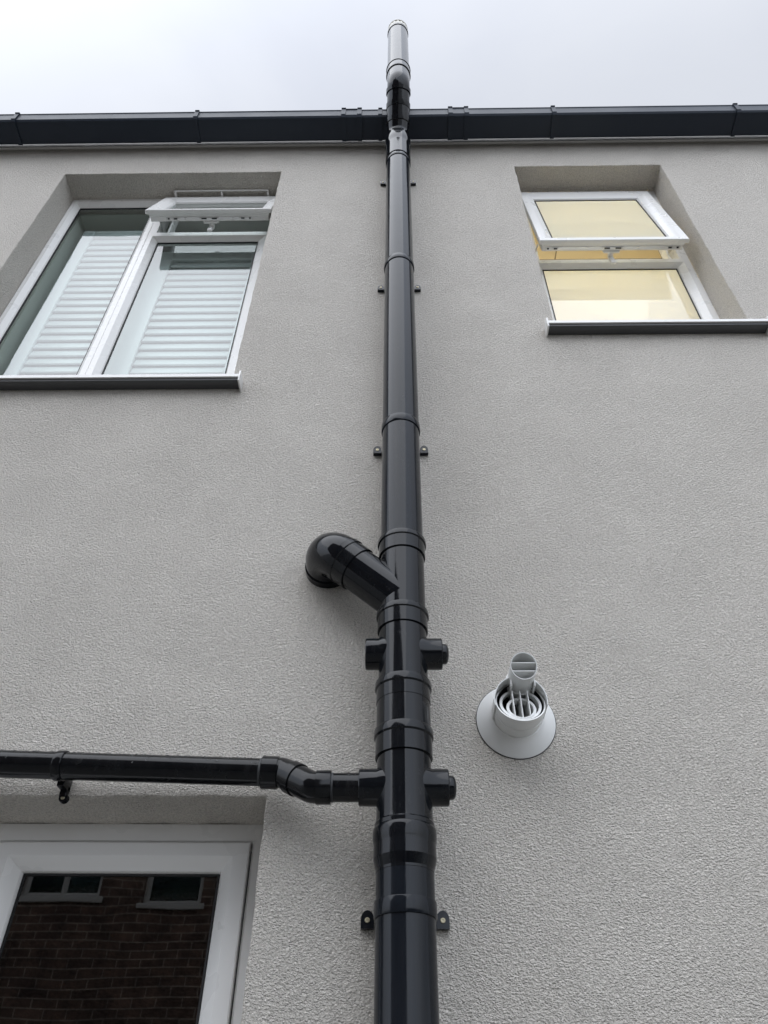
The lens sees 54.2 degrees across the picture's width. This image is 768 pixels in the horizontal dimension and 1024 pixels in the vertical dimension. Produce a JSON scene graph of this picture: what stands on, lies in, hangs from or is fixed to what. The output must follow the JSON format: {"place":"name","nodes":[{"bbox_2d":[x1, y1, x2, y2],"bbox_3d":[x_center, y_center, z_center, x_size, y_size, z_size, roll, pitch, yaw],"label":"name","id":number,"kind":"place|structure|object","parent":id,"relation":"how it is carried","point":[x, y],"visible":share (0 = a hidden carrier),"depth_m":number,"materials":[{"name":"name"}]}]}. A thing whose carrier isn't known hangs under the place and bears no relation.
{"place":"outdoors","nodes":[
{"label":"outdoors","id":0,"kind":"place"},
{"bbox_2d":[0,135,767,1023],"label":"rendered house","id":1,"kind":"structure","parent":0,"point":[190,385],"depth_m":2.13,"materials":[{"name":"grey paint"}]},
{"bbox_2d":[0,824,263,1023],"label":"window","id":2,"kind":"structure","parent":1,"relation":"in","point":[47,850],"depth_m":1.67,"materials":[{"name":"white plastic"}]},
{"bbox_2d":[0,189,275,391],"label":"window","id":3,"kind":"structure","parent":1,"relation":"in","point":[110,361],"depth_m":3.32,"materials":[{"name":"white plastic"}]},
{"bbox_2d":[0,749,358,804],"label":"waste pipe","id":4,"kind":"object","parent":1,"relation":"attached to","point":[287,776],"visible":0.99,"depth_m":1.55,"materials":[{"name":"black plastic"}]},
{"bbox_2d":[305,19,456,1023],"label":"soil pipe","id":5,"kind":"object","parent":1,"relation":"attached to","point":[404,788],"visible":1,"depth_m":1.68,"materials":[{"name":"black plastic"}]},
{"bbox_2d":[0,103,767,144],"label":"gutter","id":6,"kind":"object","parent":1,"relation":"attached to","point":[467,123],"visible":0.98,"depth_m":3.77,"materials":[{"name":"grey plastic"}]},
{"bbox_2d":[476,652,555,759],"bbox_3d":[0.299,0.425,1.651,0.181,0.184,0.150,0,-42,1],"label":"flue terminal","id":7,"kind":"object","parent":1,"relation":"attached to","point":[515,718],"visible":1,"depth_m":1.65,"materials":[{"name":"white plastic"}]},
{"bbox_2d":[521,191,767,336],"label":"window","id":8,"kind":"structure","parent":1,"relation":"in","point":[666,295],"depth_m":3.23,"materials":[{"name":"white plastic"}]},
{"bbox_2d":[0,0,767,113],"label":"sky","id":9,"kind":"structure","parent":0,"point":[57,56],"materials":[{"name":"white"}]}
]}

